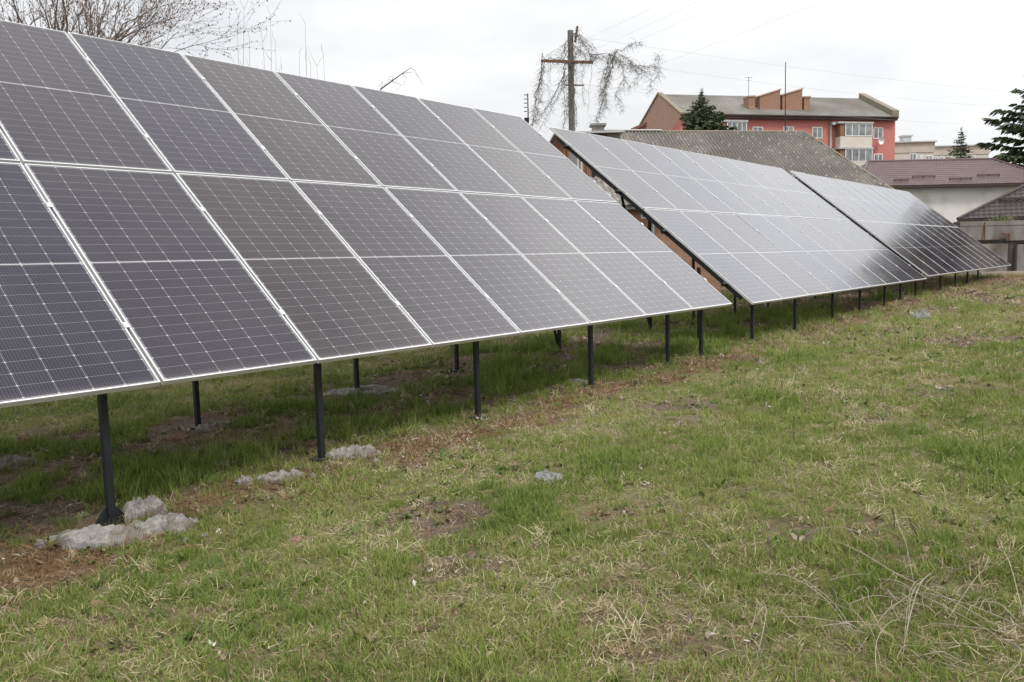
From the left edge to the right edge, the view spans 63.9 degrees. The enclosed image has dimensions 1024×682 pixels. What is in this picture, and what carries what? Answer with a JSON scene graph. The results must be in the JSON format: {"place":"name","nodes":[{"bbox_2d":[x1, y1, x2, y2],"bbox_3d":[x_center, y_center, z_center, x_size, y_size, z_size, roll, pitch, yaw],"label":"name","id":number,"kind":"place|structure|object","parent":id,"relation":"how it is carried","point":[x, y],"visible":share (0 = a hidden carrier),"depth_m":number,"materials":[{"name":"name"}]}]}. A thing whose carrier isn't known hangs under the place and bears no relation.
{"place":"outdoors","nodes":[
{"label":"outdoors","id":0,"kind":"place"},
{"bbox_2d":[0,270,1023,681],"bbox_3d":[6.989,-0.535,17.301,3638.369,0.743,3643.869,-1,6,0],"label":"ground","id":1,"kind":"structure","parent":0,"point":[424,537],"depth_m":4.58,"materials":[{"name":"green plant"}]},
{"bbox_2d":[0,454,35,470],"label":"concrete lump","id":2,"kind":"object","parent":1,"relation":"on","point":[16,460],"visible":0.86,"depth_m":6.55,"materials":[{"name":"grey concrete"}]},
{"bbox_2d":[13,436,29,442],"bbox_3d":[-4.400,0.901,7.356,0.160,0.103,0.100,-3,6,-17],"label":"brick fragment","id":3,"kind":"object","parent":1,"relation":"on","point":[16,439],"visible":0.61,"depth_m":7.33,"materials":[{"name":"brown brick"}]},
{"bbox_2d":[34,520,156,551],"bbox_3d":[-2.376,1.124,4.756,0.719,0.129,0.354,-3,6,-13],"label":"concrete lump","id":4,"kind":"object","parent":1,"relation":"on","point":[75,538],"visible":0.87,"depth_m":4.69,"materials":[{"name":"grey concrete"}]},
{"bbox_2d":[90,599,110,608],"bbox_3d":[-1.939,1.256,3.864,0.099,0.087,0.059,-3,6,-17],"label":"brick fragment","id":5,"kind":"object","parent":1,"relation":"on","point":[98,600],"visible":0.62,"depth_m":3.84,"materials":[{"name":"brick"}]},
{"bbox_2d":[122,495,167,523],"bbox_3d":[-2.264,1.036,5.061,0.272,0.186,0.182,-5,7,-28],"label":"concrete lump","id":6,"kind":"object","parent":1,"relation":"on","point":[148,505],"visible":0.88,"depth_m":5.02,"materials":[{"name":"grey concrete"}]},
{"bbox_2d":[0,0,290,57],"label":"bare tree","id":7,"kind":"object","parent":1,"relation":"on","point":[99,31],"visible":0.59,"depth_m":15.66,"materials":[{"name":"plant"}]},
{"bbox_2d":[135,512,193,533],"bbox_3d":[-2.070,1.091,4.879,0.356,0.132,0.263,-2,6,-6],"label":"concrete lump","id":8,"kind":"object","parent":1,"relation":"on","point":[159,522],"visible":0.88,"depth_m":4.83,"materials":[{"name":"grey concrete"}]},
{"bbox_2d":[161,433,188,441],"bbox_3d":[-2.971,0.865,7.234,0.240,0.108,0.120,-3,6,-17],"label":"brick fragment","id":9,"kind":"object","parent":1,"relation":"on","point":[172,437],"visible":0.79,"depth_m":7.20,"materials":[{"name":"red brick"}]},
{"bbox_2d":[195,420,228,432],"bbox_3d":[-2.744,0.791,7.546,0.320,0.124,0.213,-2,6,-6],"label":"concrete lump","id":10,"kind":"object","parent":1,"relation":"on","point":[216,423],"visible":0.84,"depth_m":7.48,"materials":[{"name":"grey concrete"}]},
{"bbox_2d":[237,5,249,65],"bbox_3d":[-4.877,-3.131,15.057,0.504,6.252,0.296,3,7,40],"label":"bare sapling","id":11,"kind":"object","parent":1,"relation":"on","point":[249,43],"visible":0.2,"depth_m":14.80,"materials":[{"name":"plant"}]},
{"bbox_2d":[235,474,252,484],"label":"concrete lump","id":12,"kind":"object","parent":1,"relation":"on","point":[244,479],"visible":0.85,"depth_m":5.67,"materials":[{"name":"grey concrete"}]},
{"bbox_2d":[256,3,281,69],"bbox_3d":[-4.506,-3.216,15.669,0.545,6.242,0.532,-3,6,-20],"label":"bare sapling","id":13,"kind":"object","parent":1,"relation":"on","point":[274,40],"visible":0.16,"depth_m":15.27,"materials":[{"name":"plant"}]},
{"bbox_2d":[255,468,305,483],"bbox_3d":[-1.624,0.960,5.767,0.359,0.125,0.185,-3,6,-17],"label":"concrete lump","id":14,"kind":"object","parent":1,"relation":"on","point":[285,474],"visible":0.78,"depth_m":5.73,"materials":[{"name":"grey concrete"}]},
{"bbox_2d":[289,536,301,541],"bbox_3d":[-1.217,1.137,4.626,0.077,0.081,0.058,-5,7,-29],"label":"brick fragment","id":15,"kind":"object","parent":1,"relation":"on","point":[296,538],"visible":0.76,"depth_m":4.61,"materials":[{"name":"orange brick"}]},
{"bbox_2d":[293,20,310,76],"bbox_3d":[-3.811,-3.091,15.281,0.472,6.012,0.427,3,7,39],"label":"bare sapling","id":16,"kind":"object","parent":1,"relation":"on","point":[305,57],"visible":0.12,"depth_m":15.26,"materials":[{"name":"plant"}]},
{"bbox_2d":[317,444,380,458],"bbox_3d":[-1.235,0.856,6.261,0.516,0.136,0.269,-2,6,-6],"label":"concrete lump","id":17,"kind":"object","parent":1,"relation":"on","point":[355,450],"visible":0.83,"depth_m":6.20,"materials":[{"name":"grey concrete"}]},
{"bbox_2d":[323,384,405,397],"bbox_3d":[-1.676,0.554,9.155,1.009,0.128,0.573,-2,6,-6],"label":"concrete lump","id":18,"kind":"object","parent":1,"relation":"on","point":[374,388],"visible":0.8,"depth_m":9.01,"materials":[{"name":"grey concrete"}]},
{"bbox_2d":[0,20,731,525],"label":"solar array","id":19,"kind":"object","parent":1,"relation":"on","point":[166,216],"visible":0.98,"depth_m":7.17,"materials":[{"name":"black glass"}]},
{"bbox_2d":[378,68,422,90],"bbox_3d":[-2.077,-2.570,15.216,0.999,4.859,0.225,-2,6,-6],"label":"bare shoot","id":20,"kind":"object","parent":1,"relation":"on","point":[394,79],"visible":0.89,"depth_m":14.99,"materials":[{"name":"plant"}]},
{"bbox_2d":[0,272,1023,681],"bbox_3d":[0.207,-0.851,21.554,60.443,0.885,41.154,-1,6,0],"label":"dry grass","id":21,"kind":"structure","parent":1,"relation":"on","point":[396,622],"depth_m":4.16,"materials":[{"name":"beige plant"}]},
{"bbox_2d":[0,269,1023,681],"bbox_3d":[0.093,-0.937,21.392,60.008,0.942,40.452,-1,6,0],"label":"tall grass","id":22,"kind":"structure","parent":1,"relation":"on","point":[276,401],"depth_m":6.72,"materials":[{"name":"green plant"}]},
{"bbox_2d":[0,271,1023,681],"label":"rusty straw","id":23,"kind":"object","parent":1,"relation":"on","point":[394,443],"visible":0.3,"depth_m":6.32,"materials":[{"name":"brown plant"}]},
{"bbox_2d":[0,280,1023,681],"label":"weed leaves","id":24,"kind":"object","parent":1,"relation":"on","point":[356,528],"visible":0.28,"depth_m":4.97,"materials":[{"name":"green plant"}]},
{"bbox_2d":[524,93,528,123],"bbox_3d":[0.555,-4.908,27.766,0.161,6.793,0.190,-1,6,0],"label":"tv aerial","id":25,"kind":"object","parent":1,"relation":"on","point":[526,119],"visible":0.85,"depth_m":27.50,"materials":[{"name":"grey paint"}]},
{"bbox_2d":[533,470,562,482],"bbox_3d":[0.235,0.923,5.495,0.230,0.109,0.125,0,6,11],"label":"stone","id":26,"kind":"object","parent":1,"relation":"on","point":[546,474],"visible":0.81,"depth_m":5.46,"materials":[{"name":"grey stone"}]},
{"bbox_2d":[541,26,592,130],"bbox_3d":[2.300,-7.313,33.398,2.092,10.662,0.538,-1,6,0],"label":"utility pole","id":27,"kind":"object","parent":1,"relation":"on","point":[572,84],"visible":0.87,"depth_m":32.98,"materials":[{"name":"wood"}]},
{"bbox_2d":[530,28,599,130],"bbox_3d":[2.056,-10.437,32.916,3.318,4.380,1.376,-1,6,0],"label":"dry vine","id":28,"kind":"object","parent":27,"relation":"hanging from","point":[539,84],"visible":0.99,"depth_m":32.86,"materials":[{"name":"brown plant"}]},
{"bbox_2d":[589,38,666,122],"bbox_3d":[4.648,-10.231,32.978,3.338,3.610,1.169,-1,6,0],"label":"dry vine","id":29,"kind":"object","parent":27,"relation":"hanging from","point":[607,77],"visible":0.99,"depth_m":32.87,"materials":[{"name":"brown plant"}]},
{"bbox_2d":[602,1,822,84],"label":"power wire","id":30,"kind":"object","parent":27,"relation":"attached to","point":[717,42],"visible":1,"depth_m":21.64,"materials":[{"name":"grey metal"}]},
{"bbox_2d":[584,37,1020,92],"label":"power wire","id":31,"kind":"object","parent":27,"relation":"attached to","point":[795,67],"visible":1,"depth_m":40.23,"materials":[{"name":"grey metal"}]},
{"bbox_2d":[599,59,1013,107],"bbox_3d":[23.406,-13.764,45.503,47.677,1.387,0.007,-5,7,-32],"label":"power wire","id":32,"kind":"object","parent":27,"relation":"attached to","point":[793,86],"visible":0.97,"depth_m":38.80,"materials":[{"name":"grey metal"}]},
{"bbox_2d":[562,378,587,384],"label":"concrete lump","id":33,"kind":"object","parent":1,"relation":"on","point":[579,379],"visible":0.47,"depth_m":9.09,"materials":[{"name":"grey concrete"}]},
{"bbox_2d":[589,176,719,291],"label":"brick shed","id":34,"kind":"structure","parent":1,"relation":"on","point":[685,257],"depth_m":24.14,"materials":[{"name":"brick"}]},
{"bbox_2d":[651,328,719,334],"bbox_3d":[2.998,-0.158,13.961,1.502,0.120,0.702,-4,6,-23],"label":"concrete lump","id":35,"kind":"object","parent":1,"relation":"on","point":[686,329],"visible":0.19,"depth_m":13.83,"materials":[{"name":"grey concrete"}]},
{"bbox_2d":[680,89,737,129],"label":"spruce tree","id":36,"kind":"object","parent":1,"relation":"on","point":[700,116],"visible":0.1,"depth_m":61.58,"materials":[{"name":"green plant"}]},
{"bbox_2d":[549,127,926,340],"bbox_3d":[5.341,-2.148,16.916,3.625,3.798,10.548,3,7,39],"label":"solar array","id":37,"kind":"object","parent":1,"relation":"on","point":[752,234],"visible":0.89,"depth_m":15.25,"materials":[{"name":"black glass"}]},
{"bbox_2d":[639,88,898,165],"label":"apartment block","id":38,"kind":"structure","parent":1,"relation":"on","point":[853,137],"depth_m":88.81,"materials":[{"name":"red brick"}]},
{"bbox_2d":[631,122,646,128],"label":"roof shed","id":39,"kind":"structure","parent":38,"relation":"on","point":[641,126],"depth_m":94.87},
{"bbox_2d":[752,127,762,129],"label":"window","id":40,"kind":"structure","parent":38,"relation":"in","point":[753,128],"depth_m":87.03,"materials":[{"name":"white plastic"}]},
{"bbox_2d":[783,126,793,129],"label":"window","id":41,"kind":"structure","parent":38,"relation":"in","point":[787,128],"depth_m":87.82,"materials":[{"name":"white plastic"}]},
{"bbox_2d":[812,127,821,138],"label":"window","id":42,"kind":"structure","parent":38,"relation":"in","point":[816,131],"depth_m":88.62,"materials":[{"name":"white plastic"}]},
{"bbox_2d":[873,127,882,138],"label":"window","id":43,"kind":"structure","parent":38,"relation":"in","point":[877,131],"depth_m":90.24,"materials":[{"name":"white plastic"}]},
{"bbox_2d":[874,154,882,159],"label":"window","id":44,"kind":"structure","parent":38,"relation":"in","point":[876,156],"depth_m":90.54,"materials":[{"name":"white plastic"}]},
{"bbox_2d":[878,137,883,143],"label":"satellite dish","id":45,"kind":"object","parent":38,"relation":"attached to","point":[881,140],"visible":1,"depth_m":89.95,"materials":[{"name":"white metal"}]},
{"bbox_2d":[767,537,770,561],"bbox_3d":[1.245,1.018,3.976,0.017,0.140,0.008,-1,6,0],"label":"upright weed","id":46,"kind":"object","parent":1,"relation":"on","point":[769,547],"visible":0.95,"depth_m":3.97,"materials":[{"name":"plant"}]},
{"bbox_2d":[832,588,835,608],"bbox_3d":[1.358,1.102,3.463,0.016,0.120,0.008,-1,6,0],"label":"upright weed","id":47,"kind":"object","parent":1,"relation":"on","point":[834,596],"visible":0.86,"depth_m":3.46,"materials":[{"name":"plant"}]},
{"bbox_2d":[749,514,1023,680],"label":"dead weed","id":48,"kind":"object","parent":1,"relation":"on","point":[914,599],"visible":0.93,"depth_m":3.34,"materials":[{"name":"beige plant"}]},
{"bbox_2d":[789,170,1010,293],"bbox_3d":[13.134,-3.410,26.671,3.626,3.686,12.856,3,7,39],"label":"solar array","id":49,"kind":"object","parent":1,"relation":"on","point":[916,233],"visible":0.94,"depth_m":25.02,"materials":[{"name":"black glass"}]},
{"bbox_2d":[895,135,936,159],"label":"block","id":50,"kind":"structure","parent":1,"relation":"on","point":[906,147],"depth_m":118.01,"materials":[{"name":"brick"}]},
{"bbox_2d":[909,153,916,158],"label":"window","id":51,"kind":"structure","parent":50,"relation":"in","point":[912,155],"depth_m":118.15,"materials":[{"name":"white plastic"}]},
{"bbox_2d":[910,309,930,320],"bbox_3d":[7.392,-0.462,14.804,0.446,0.240,0.259,-3,6,-11],"label":"stone","id":52,"kind":"object","parent":1,"relation":"on","point":[924,313],"visible":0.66,"depth_m":14.73,"materials":[{"name":"grey stone"}]},
{"bbox_2d":[860,158,1023,222],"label":"metal roof house","id":53,"kind":"structure","parent":1,"relation":"on","point":[951,189],"depth_m":47.07,"materials":[{"name":"brown metal"}]},
{"bbox_2d":[898,541,991,583],"bbox_3d":[2.017,1.019,3.749,0.343,0.068,0.529,4,8,41],"label":"dead weed","id":54,"kind":"object","parent":1,"relation":"on","point":[949,574],"visible":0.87,"depth_m":3.72,"materials":[{"name":"beige plant"}]},
{"bbox_2d":[952,453,956,483],"bbox_3d":[2.716,0.797,5.040,0.026,0.220,0.008,-1,6,0],"label":"upright weed","id":55,"kind":"object","parent":1,"relation":"on","point":[955,466],"visible":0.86,"depth_m":5.03,"materials":[{"name":"green plant"}]},
{"bbox_2d":[946,127,973,158],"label":"spruce tree","id":56,"kind":"object","parent":1,"relation":"on","point":[963,150],"visible":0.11,"depth_m":72.09,"materials":[{"name":"green plant"}]},
{"bbox_2d":[934,145,989,158],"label":"block","id":57,"kind":"structure","parent":1,"relation":"on","point":[941,152],"depth_m":139.99,"materials":[{"name":"brick"}]},
{"bbox_2d":[950,220,1023,274],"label":"concrete wall","id":58,"kind":"structure","parent":1,"relation":"on","point":[1009,251],"depth_m":33.61,"materials":[{"name":"concrete"}]},
{"bbox_2d":[984,213,1018,220],"bbox_3d":[20.416,-5.122,34.246,1.338,0.462,1.112,-6,7,-38],"label":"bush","id":59,"kind":"object","parent":58,"relation":"on","point":[999,218],"visible":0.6,"depth_m":34.05,"materials":[{"name":"green plant"}]},
{"bbox_2d":[956,184,1023,243],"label":"dark roof house","id":60,"kind":"structure","parent":1,"relation":"on","point":[1011,203],"depth_m":38.85,"materials":[{"name":"tile"}]},
{"bbox_2d":[975,88,1023,166],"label":"spruce tree","id":61,"kind":"object","parent":1,"relation":"on","point":[1014,155],"visible":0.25,"depth_m":54.35,"materials":[{"name":"green plant"}]},
{"bbox_2d":[979,271,1023,274],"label":"kerb","id":62,"kind":"structure","parent":1,"relation":"on","point":[1008,272],"depth_m":31.83,"materials":[{"name":"concrete"}]},
{"bbox_2d":[0,0,1023,166],"label":"sky","id":63,"kind":"structure","parent":0,"point":[478,54],"materials":[{"name":"white"}]},
{"bbox_2d":[549,123,624,177],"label":"building","id":64,"kind":"structure","parent":0,"point":[597,128],"depth_m":26.60,"materials":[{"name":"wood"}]},
{"bbox_2d":[604,129,893,204],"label":"slate roof house","id":65,"kind":"structure","parent":0,"point":[805,152],"depth_m":38.07,"materials":[{"name":"tile"}]},
{"bbox_2d":[785,62,785,129],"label":"antenna mast","id":66,"kind":"object","parent":65,"relation":"on","point":[785,96],"visible":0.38,"depth_m":40.28,"materials":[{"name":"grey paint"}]},
{"bbox_2d":[586,84,990,124],"bbox_3d":[23.236,-12.852,45.509,47.995,1.861,0.007,-5,7,-32],"label":"power wire","id":67,"kind":"object","parent":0,"point":[794,111],"visible":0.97,"depth_m":39.66,"materials":[{"name":"grey metal"}]}
]}

